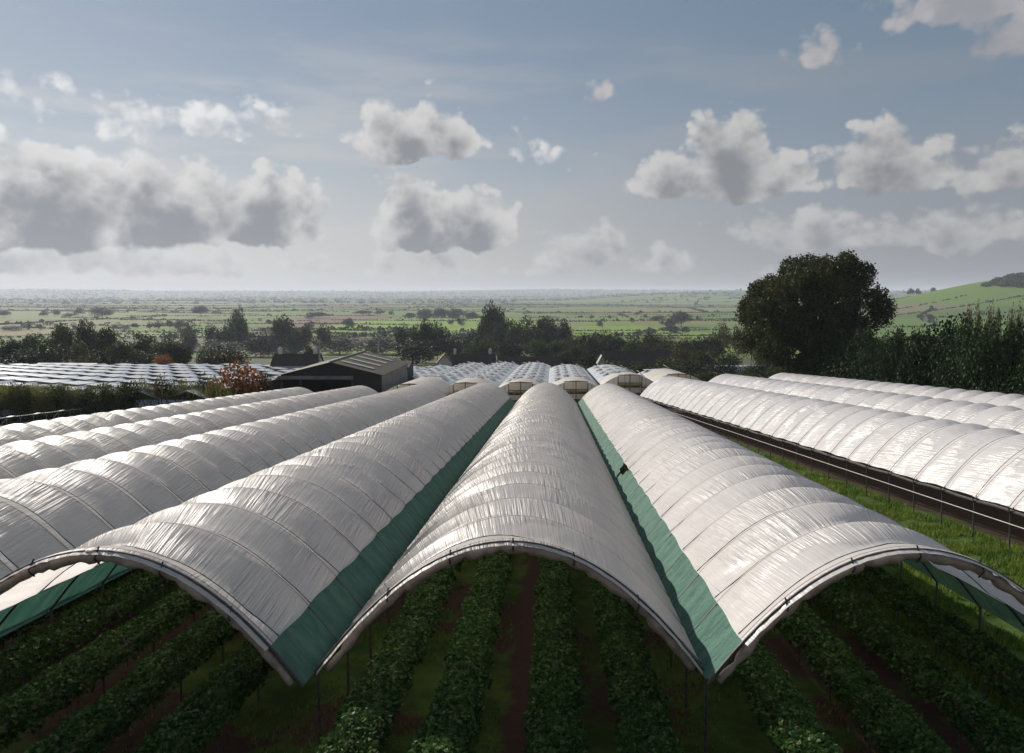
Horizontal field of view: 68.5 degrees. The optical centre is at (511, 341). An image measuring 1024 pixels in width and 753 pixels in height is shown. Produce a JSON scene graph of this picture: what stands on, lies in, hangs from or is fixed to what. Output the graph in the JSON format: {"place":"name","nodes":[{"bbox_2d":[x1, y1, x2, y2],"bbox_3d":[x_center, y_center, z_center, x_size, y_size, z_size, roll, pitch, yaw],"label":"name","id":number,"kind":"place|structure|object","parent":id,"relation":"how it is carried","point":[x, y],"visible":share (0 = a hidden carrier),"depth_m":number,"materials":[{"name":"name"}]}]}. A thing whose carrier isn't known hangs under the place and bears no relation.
{"place":"outdoors","nodes":[
{"label":"outdoors","id":0,"kind":"place"},
{"bbox_2d":[0,329,74,335],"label":"field","id":1,"kind":"structure","parent":0,"point":[19,332],"depth_m":1005.84,"materials":[{"name":"green plant"}]},
{"bbox_2d":[0,312,288,319],"bbox_3d":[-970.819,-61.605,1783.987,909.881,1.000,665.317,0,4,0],"label":"field","id":2,"kind":"structure","parent":0,"point":[28,316],"depth_m":1689.85,"materials":[{"name":"green plant"}]},
{"bbox_2d":[244,345,394,350],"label":"field","id":3,"kind":"structure","parent":0,"point":[313,346],"depth_m":717.06,"materials":[{"name":"green plant"}]},
{"bbox_2d":[312,333,362,353],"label":"tree","id":4,"kind":"object","parent":3,"relation":"on","point":[339,345],"visible":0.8,"depth_m":637.58,"materials":[{"name":"green plant"}]},
{"bbox_2d":[353,333,395,352],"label":"tree","id":5,"kind":"object","parent":3,"relation":"on","point":[386,344],"visible":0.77,"depth_m":638.29,"materials":[{"name":"green plant"}]},
{"bbox_2d":[272,314,393,325],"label":"field","id":6,"kind":"structure","parent":0,"point":[327,319],"depth_m":1561.72,"materials":[{"name":"green plant"}]},
{"bbox_2d":[311,318,536,336],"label":"field","id":7,"kind":"structure","parent":0,"point":[455,326],"depth_m":1264.92,"materials":[{"name":"green plant"}]},
{"bbox_2d":[0,280,1023,752],"bbox_3d":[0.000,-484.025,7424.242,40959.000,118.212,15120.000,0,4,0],"label":"ground","id":8,"kind":"structure","parent":0,"point":[736,728],"depth_m":21.43,"materials":[{"name":"green plant"}]},
{"bbox_2d":[0,336,25,362],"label":"belt tree","id":9,"kind":"object","parent":8,"relation":"on","point":[11,344],"visible":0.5,"depth_m":235.45,"materials":[{"name":"green plant"}]},
{"bbox_2d":[4,379,22,417],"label":"hedge shrub","id":10,"kind":"object","parent":8,"relation":"on","point":[12,402],"visible":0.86,"depth_m":96.28,"materials":[{"name":"green plant"}]},
{"bbox_2d":[6,348,46,363],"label":"belt tree","id":11,"kind":"object","parent":8,"relation":"on","point":[24,359],"visible":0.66,"depth_m":226.17,"materials":[{"name":"green plant"}]},
{"bbox_2d":[16,380,39,417],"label":"hedge shrub","id":12,"kind":"object","parent":8,"relation":"on","point":[25,398],"visible":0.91,"depth_m":96.22,"materials":[{"name":"green plant"}]},
{"bbox_2d":[0,413,75,425],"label":"dark crop","id":13,"kind":"object","parent":8,"relation":"on","point":[24,419],"visible":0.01,"depth_m":92.88,"materials":[{"name":"green plant"}]},
{"bbox_2d":[28,387,56,417],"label":"hedge shrub","id":14,"kind":"object","parent":8,"relation":"on","point":[41,404],"visible":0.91,"depth_m":97.20,"materials":[{"name":"green plant"}]},
{"bbox_2d":[26,342,69,362],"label":"belt tree","id":15,"kind":"object","parent":8,"relation":"on","point":[52,357],"visible":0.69,"depth_m":232.00,"materials":[{"name":"green plant"}]},
{"bbox_2d":[39,384,72,415],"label":"hedge shrub","id":16,"kind":"object","parent":8,"relation":"on","point":[60,389],"visible":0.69,"depth_m":98.56,"materials":[{"name":"green plant"}]},
{"bbox_2d":[49,323,85,362],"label":"belt tree","id":17,"kind":"object","parent":8,"relation":"on","point":[61,333],"visible":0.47,"depth_m":260.79,"materials":[{"name":"green plant"}]},
{"bbox_2d":[58,392,83,416],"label":"hedge shrub","id":18,"kind":"object","parent":8,"relation":"on","point":[68,404],"visible":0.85,"depth_m":98.47,"materials":[{"name":"green plant"}]},
{"bbox_2d":[0,569,142,649],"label":"strawberry row","id":19,"kind":"object","parent":8,"relation":"on","point":[43,617],"visible":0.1,"depth_m":21.57,"materials":[{"name":"plant"}]},
{"bbox_2d":[57,339,89,362],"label":"belt tree","id":20,"kind":"object","parent":8,"relation":"on","point":[79,350],"visible":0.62,"depth_m":237.33,"materials":[{"name":"green plant"}]},
{"bbox_2d":[75,317,97,350],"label":"belt tree","id":21,"kind":"object","parent":8,"relation":"on","point":[86,335],"visible":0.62,"depth_m":265.42,"materials":[{"name":"green plant"}]},
{"bbox_2d":[0,571,175,690],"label":"strawberry row","id":22,"kind":"object","parent":8,"relation":"on","point":[21,654],"visible":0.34,"depth_m":18.96,"materials":[{"name":"plant"}]},
{"bbox_2d":[84,381,116,414],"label":"hedge shrub","id":23,"kind":"object","parent":8,"relation":"on","point":[98,407],"visible":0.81,"depth_m":98.19,"materials":[{"name":"green plant"}]},
{"bbox_2d":[0,588,208,750],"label":"strawberry row","id":24,"kind":"object","parent":8,"relation":"on","point":[51,686],"visible":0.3,"depth_m":16.59,"materials":[{"name":"plant"}]},
{"bbox_2d":[89,324,121,353],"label":"belt tree","id":25,"kind":"object","parent":8,"relation":"on","point":[106,338],"visible":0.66,"depth_m":257.31,"materials":[{"name":"green plant"}]},
{"bbox_2d":[100,337,136,363],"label":"belt tree","id":26,"kind":"object","parent":8,"relation":"on","point":[119,350],"visible":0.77,"depth_m":239.04,"materials":[{"name":"green plant"}]},
{"bbox_2d":[0,380,239,407],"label":"tall grass","id":27,"kind":"structure","parent":8,"relation":"on","point":[187,396],"depth_m":100.52,"materials":[{"name":"green plant"}]},
{"bbox_2d":[113,379,144,409],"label":"hedge shrub","id":28,"kind":"object","parent":8,"relation":"on","point":[127,399],"visible":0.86,"depth_m":98.97,"materials":[{"name":"green plant"}]},
{"bbox_2d":[22,608,240,752],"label":"strawberry row","id":29,"kind":"object","parent":8,"relation":"on","point":[162,668],"visible":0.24,"depth_m":15.35,"materials":[{"name":"plant"}]},
{"bbox_2d":[118,350,158,363],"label":"belt tree","id":30,"kind":"object","parent":8,"relation":"on","point":[145,358],"visible":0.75,"depth_m":235.65,"materials":[{"name":"green plant"}]},
{"bbox_2d":[129,331,162,356],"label":"belt tree","id":31,"kind":"object","parent":8,"relation":"on","point":[144,345],"visible":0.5,"depth_m":249.06,"materials":[{"name":"green plant"}]},
{"bbox_2d":[0,363,298,416],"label":"glasshouse","id":32,"kind":"structure","parent":8,"relation":"on","point":[83,375],"depth_m":143.00,"materials":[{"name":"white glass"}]},
{"bbox_2d":[0,387,313,445],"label":"polytunnel","id":33,"kind":"structure","parent":8,"relation":"on","point":[32,431],"depth_m":56.34,"materials":[{"name":"plastic"}]},
{"bbox_2d":[151,336,185,363],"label":"belt tree","id":34,"kind":"object","parent":8,"relation":"on","point":[163,349],"visible":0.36,"depth_m":245.18,"materials":[{"name":"green plant"}]},
{"bbox_2d":[167,343,193,364],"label":"belt tree","id":35,"kind":"object","parent":8,"relation":"on","point":[182,355],"visible":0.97,"depth_m":242.70,"materials":[{"name":"green plant"}]},
{"bbox_2d":[0,385,377,478],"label":"polytunnel","id":36,"kind":"structure","parent":8,"relation":"on","point":[19,458],"depth_m":43.46,"materials":[{"name":"plastic"}]},
{"bbox_2d":[132,640,273,752],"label":"strawberry row","id":37,"kind":"object","parent":8,"relation":"on","point":[198,711],"visible":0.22,"depth_m":14.71,"materials":[{"name":"plant"}]},
{"bbox_2d":[195,339,245,353],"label":"field tree","id":38,"kind":"object","parent":8,"relation":"on","point":[232,346],"visible":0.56,"depth_m":557.50,"materials":[{"name":"green plant"}]},
{"bbox_2d":[0,384,445,636],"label":"polytunnel","id":39,"kind":"structure","parent":8,"relation":"on","point":[52,511],"depth_m":28.72,"materials":[{"name":"plastic"}]},
{"bbox_2d":[208,324,252,346],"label":"tree","id":40,"kind":"object","parent":8,"relation":"on","point":[230,334],"visible":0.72,"depth_m":585.64,"materials":[{"name":"green plant"}]},
{"bbox_2d":[212,349,250,364],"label":"belt tree","id":41,"kind":"object","parent":8,"relation":"on","point":[228,357],"visible":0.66,"depth_m":224.63,"materials":[{"name":"green plant"}]},
{"bbox_2d":[223,305,249,349],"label":"tree","id":42,"kind":"object","parent":8,"relation":"on","point":[242,323],"visible":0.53,"depth_m":598.04,"materials":[{"name":"green plant"}]},
{"bbox_2d":[208,360,265,394],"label":"autumn tree","id":43,"kind":"object","parent":8,"relation":"on","point":[246,385],"visible":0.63,"depth_m":106.80,"materials":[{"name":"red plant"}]},
{"bbox_2d":[0,383,514,687],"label":"polytunnel","id":44,"kind":"structure","parent":8,"relation":"on","point":[285,567],"depth_m":19.59,"materials":[{"name":"plastic"}]},
{"bbox_2d":[241,333,278,357],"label":"tree","id":45,"kind":"object","parent":8,"relation":"on","point":[255,346],"visible":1,"depth_m":556.61,"materials":[{"name":"green plant"}]},
{"bbox_2d":[270,313,294,346],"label":"tree","id":46,"kind":"object","parent":8,"relation":"on","point":[281,329],"visible":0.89,"depth_m":556.16,"materials":[{"name":"green plant"}]},
{"bbox_2d":[285,326,304,352],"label":"tree","id":47,"kind":"object","parent":8,"relation":"on","point":[294,337],"visible":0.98,"depth_m":538.31,"materials":[{"name":"green plant"}]},
{"bbox_2d":[270,346,323,369],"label":"farmhouse","id":48,"kind":"object","parent":8,"relation":"on","point":[289,361],"visible":0.45,"depth_m":170.79,"materials":[{"name":"tile"}]},
{"bbox_2d":[313,322,333,349],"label":"tree","id":49,"kind":"object","parent":8,"relation":"on","point":[323,336],"visible":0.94,"depth_m":580.09,"materials":[{"name":"green plant"}]},
{"bbox_2d":[270,350,409,392],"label":"barn","id":50,"kind":"structure","parent":8,"relation":"on","point":[378,373],"depth_m":114.75,"materials":[{"name":"metal"}]},
{"bbox_2d":[314,552,464,752],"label":"strawberry row","id":51,"kind":"object","parent":8,"relation":"on","point":[365,703],"visible":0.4,"depth_m":16.10,"materials":[{"name":"plant"}]},
{"bbox_2d":[391,335,442,364],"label":"tree","id":52,"kind":"object","parent":8,"relation":"on","point":[415,351],"visible":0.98,"depth_m":359.22,"materials":[{"name":"green plant"}]},
{"bbox_2d":[414,318,435,363],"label":"tree","id":53,"kind":"object","parent":8,"relation":"on","point":[426,332],"visible":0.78,"depth_m":378.44,"materials":[{"name":"green plant"}]},
{"bbox_2d":[387,362,487,390],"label":"arched greenhouse","id":54,"kind":"object","parent":8,"relation":"on","point":[440,380],"visible":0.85,"depth_m":130.60,"materials":[{"name":"white plastic"}]},
{"bbox_2d":[432,334,465,356],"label":"tree","id":55,"kind":"object","parent":8,"relation":"on","point":[449,346],"visible":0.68,"depth_m":367.04,"materials":[{"name":"green plant"}]},
{"bbox_2d":[406,551,513,752],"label":"strawberry row","id":56,"kind":"object","parent":8,"relation":"on","point":[463,658],"visible":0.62,"depth_m":16.30,"materials":[{"name":"plant"}]},
{"bbox_2d":[0,288,928,303],"bbox_3d":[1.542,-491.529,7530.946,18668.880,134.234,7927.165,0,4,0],"label":"woods","id":57,"kind":"object","parent":8,"relation":"on","point":[361,301],"visible":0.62,"depth_m":6379.71,"materials":[{"name":"green plant"}]},
{"bbox_2d":[449,348,496,366],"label":"cottage","id":58,"kind":"structure","parent":8,"relation":"on","point":[489,358],"depth_m":221.29,"materials":[{"name":"tile"}]},
{"bbox_2d":[441,361,519,395],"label":"arched greenhouse","id":59,"kind":"object","parent":8,"relation":"on","point":[498,374],"visible":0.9,"depth_m":127.72,"materials":[{"name":"white plastic"}]},
{"bbox_2d":[480,300,505,341],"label":"tree","id":60,"kind":"object","parent":8,"relation":"on","point":[490,318],"visible":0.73,"depth_m":466.50,"materials":[{"name":"green plant"}]},
{"bbox_2d":[491,313,516,355],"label":"tree","id":61,"kind":"object","parent":8,"relation":"on","point":[498,334],"visible":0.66,"depth_m":438.56,"materials":[{"name":"green plant"}]},
{"bbox_2d":[493,340,523,355],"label":"tree","id":62,"kind":"object","parent":8,"relation":"on","point":[509,349],"visible":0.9,"depth_m":318.91,"materials":[{"name":"green plant"}]},
{"bbox_2d":[315,382,703,743],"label":"polytunnel","id":63,"kind":"structure","parent":8,"relation":"on","point":[535,479],"depth_m":19.84,"materials":[{"name":"plastic"}]},
{"bbox_2d":[0,292,1023,342],"bbox_3d":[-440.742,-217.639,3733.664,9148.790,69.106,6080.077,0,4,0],"label":"hedgerows","id":64,"kind":"object","parent":8,"relation":"on","point":[385,333],"visible":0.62,"depth_m":1746.52,"materials":[{"name":"green plant"}]},
{"bbox_2d":[504,318,529,345],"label":"tree","id":65,"kind":"object","parent":8,"relation":"on","point":[512,336],"visible":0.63,"depth_m":428.93,"materials":[{"name":"green plant"}]},
{"bbox_2d":[499,361,550,399],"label":"arched greenhouse","id":66,"kind":"object","parent":8,"relation":"on","point":[519,381],"visible":0.83,"depth_m":120.99,"materials":[{"name":"white plastic"}]},
{"bbox_2d":[497,356,560,367],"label":"stable block","id":67,"kind":"structure","parent":8,"relation":"on","point":[552,361],"depth_m":231.68,"materials":[{"name":"tile"}]},
{"bbox_2d":[519,336,553,355],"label":"tree","id":68,"kind":"object","parent":8,"relation":"on","point":[537,347],"visible":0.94,"depth_m":318.30,"materials":[{"name":"green plant"}]},
{"bbox_2d":[539,315,558,344],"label":"tree","id":69,"kind":"object","parent":8,"relation":"on","point":[549,332],"visible":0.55,"depth_m":428.41,"materials":[{"name":"green plant"}]},
{"bbox_2d":[521,556,589,752],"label":"strawberry row","id":70,"kind":"object","parent":8,"relation":"on","point":[560,707],"visible":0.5,"depth_m":16.21,"materials":[{"name":"plant"}]},
{"bbox_2d":[548,363,597,398],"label":"arched greenhouse","id":71,"kind":"object","parent":8,"relation":"on","point":[575,381],"visible":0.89,"depth_m":112.49,"materials":[{"name":"white plastic"}]},
{"bbox_2d":[573,333,604,365],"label":"scrub tree","id":72,"kind":"object","parent":8,"relation":"on","point":[591,344],"visible":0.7,"depth_m":329.65,"materials":[{"name":"green plant"}]},
{"bbox_2d":[587,363,652,393],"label":"arched greenhouse","id":73,"kind":"object","parent":8,"relation":"on","point":[628,379],"visible":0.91,"depth_m":109.60,"materials":[{"name":"white plastic"}]},
{"bbox_2d":[589,578,682,752],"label":"strawberry row","id":74,"kind":"object","parent":8,"relation":"on","point":[639,704],"visible":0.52,"depth_m":15.71,"materials":[{"name":"plant"}]},
{"bbox_2d":[603,351,670,371],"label":"long barn","id":75,"kind":"structure","parent":8,"relation":"on","point":[642,357],"depth_m":225.10,"materials":[{"name":"tile"}]},
{"bbox_2d":[638,365,700,381],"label":"arched greenhouse","id":76,"kind":"object","parent":8,"relation":"on","point":[653,375],"visible":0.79,"depth_m":111.57,"materials":[{"name":"white plastic"}]},
{"bbox_2d":[676,359,712,375],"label":"scrub tree","id":77,"kind":"object","parent":8,"relation":"on","point":[694,368],"visible":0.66,"depth_m":190.09,"materials":[{"name":"green plant"}]},
{"bbox_2d":[700,362,741,374],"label":"scrub tree","id":78,"kind":"object","parent":8,"relation":"on","point":[723,369],"visible":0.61,"depth_m":179.86,"materials":[{"name":"green plant"}]},
{"bbox_2d":[712,322,733,360],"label":"scrub tree","id":79,"kind":"object","parent":8,"relation":"on","point":[726,338],"visible":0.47,"depth_m":358.31,"materials":[{"name":"green plant"}]},
{"bbox_2d":[619,463,841,752],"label":"strawberry row","id":80,"kind":"object","parent":8,"relation":"on","point":[782,695],"visible":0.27,"depth_m":14.70,"materials":[{"name":"plant"}]},
{"bbox_2d":[577,383,1023,752],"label":"polytunnel","id":81,"kind":"structure","parent":8,"relation":"on","point":[747,549],"depth_m":19.48,"materials":[{"name":"plastic"}]},
{"bbox_2d":[733,249,897,375],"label":"oak tree","id":82,"kind":"object","parent":8,"relation":"on","point":[819,287],"visible":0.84,"depth_m":110.77,"materials":[{"name":"green plant"}]},
{"bbox_2d":[819,330,841,375],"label":"shelter tree","id":83,"kind":"object","parent":8,"relation":"on","point":[832,340],"visible":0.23,"depth_m":105.83,"materials":[{"name":"green plant"}]},
{"bbox_2d":[640,376,1023,549],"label":"polytunnel","id":84,"kind":"structure","parent":8,"relation":"on","point":[981,462],"depth_m":43.22,"materials":[{"name":"plastic"}]},
{"bbox_2d":[818,335,855,375],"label":"shelter tree","id":85,"kind":"object","parent":8,"relation":"on","point":[840,351],"visible":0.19,"depth_m":103.30,"materials":[{"name":"green plant"}]},
{"bbox_2d":[832,325,872,377],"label":"shelter tree","id":86,"kind":"object","parent":8,"relation":"on","point":[854,344],"visible":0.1,"depth_m":99.66,"materials":[{"name":"green plant"}]},
{"bbox_2d":[841,326,880,380],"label":"shelter tree","id":87,"kind":"object","parent":8,"relation":"on","point":[866,334],"visible":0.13,"depth_m":96.45,"materials":[{"name":"green plant"}]},
{"bbox_2d":[773,601,954,752],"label":"strawberry row","id":88,"kind":"object","parent":8,"relation":"on","point":[825,650],"visible":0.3,"depth_m":15.38,"materials":[{"name":"plant"}]},
{"bbox_2d":[708,374,1023,433],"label":"polytunnel","id":89,"kind":"structure","parent":8,"relation":"on","point":[994,416],"depth_m":57.46,"materials":[{"name":"plastic"}]},
{"bbox_2d":[731,440,1023,719],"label":"grass","id":90,"kind":"structure","parent":8,"relation":"on","point":[1014,569],"depth_m":27.74,"materials":[{"name":"green plant"}]},
{"bbox_2d":[855,325,905,381],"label":"shelter tree","id":91,"kind":"object","parent":8,"relation":"on","point":[881,349],"visible":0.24,"depth_m":93.25,"materials":[{"name":"green plant"}]},
{"bbox_2d":[879,324,906,382],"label":"shelter tree","id":92,"kind":"object","parent":8,"relation":"on","point":[898,345],"visible":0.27,"depth_m":90.33,"materials":[{"name":"green plant"}]},
{"bbox_2d":[769,373,1023,408],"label":"polytunnel","id":93,"kind":"structure","parent":8,"relation":"on","point":[995,398],"depth_m":68.74,"materials":[{"name":"plastic"}]},
{"bbox_2d":[809,579,1023,752],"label":"strawberry row","id":94,"kind":"object","parent":8,"relation":"on","point":[994,725],"visible":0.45,"depth_m":16.10,"materials":[{"name":"plant"}]},
{"bbox_2d":[892,318,950,385],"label":"shelter tree","id":95,"kind":"object","parent":8,"relation":"on","point":[910,368],"visible":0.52,"depth_m":83.78,"materials":[{"name":"green plant"}]},
{"bbox_2d":[846,566,1023,709],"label":"strawberry row","id":96,"kind":"object","parent":8,"relation":"on","point":[966,642],"visible":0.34,"depth_m":18.55,"materials":[{"name":"plant"}]},
{"bbox_2d":[913,313,959,386],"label":"shelter tree","id":97,"kind":"object","parent":8,"relation":"on","point":[942,347],"visible":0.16,"depth_m":81.16,"materials":[{"name":"green plant"}]},
{"bbox_2d":[929,309,979,388],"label":"shelter tree","id":98,"kind":"object","parent":8,"relation":"on","point":[946,366],"visible":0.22,"depth_m":78.04,"materials":[{"name":"green plant"}]},
{"bbox_2d":[893,295,1023,322],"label":"hill hedgerows","id":99,"kind":"object","parent":8,"relation":"on","point":[921,316],"visible":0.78,"depth_m":1373.38,"materials":[{"name":"green plant"}]},
{"bbox_2d":[948,313,1021,392],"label":"shelter tree","id":100,"kind":"object","parent":8,"relation":"on","point":[978,360],"visible":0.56,"depth_m":74.05,"materials":[{"name":"green plant"}]},
{"bbox_2d":[974,321,1023,394],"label":"shelter tree","id":101,"kind":"object","parent":8,"relation":"on","point":[1017,336],"visible":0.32,"depth_m":71.66,"materials":[{"name":"green plant"}]},
{"bbox_2d":[980,272,1023,287],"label":"hilltop wood","id":102,"kind":"object","parent":8,"relation":"on","point":[1014,280],"visible":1,"depth_m":1562.76,"materials":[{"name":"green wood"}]},
{"bbox_2d":[0,0,1023,291],"label":"sky","id":103,"kind":"structure","parent":0,"point":[154,145],"materials":[{"name":"blue"}]},
{"bbox_2d":[579,315,670,325],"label":"field","id":104,"kind":"structure","parent":0,"point":[606,323],"depth_m":1443.19,"materials":[{"name":"green plant"}]},
{"bbox_2d":[572,325,733,339],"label":"field","id":105,"kind":"structure","parent":0,"point":[619,328],"depth_m":1030.21,"materials":[{"name":"green plant"}]},
{"bbox_2d":[584,308,738,315],"bbox_3d":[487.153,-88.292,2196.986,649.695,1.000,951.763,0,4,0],"label":"field","id":106,"kind":"structure","parent":0,"point":[620,310],"depth_m":2265.52,"materials":[{"name":"green plant"}]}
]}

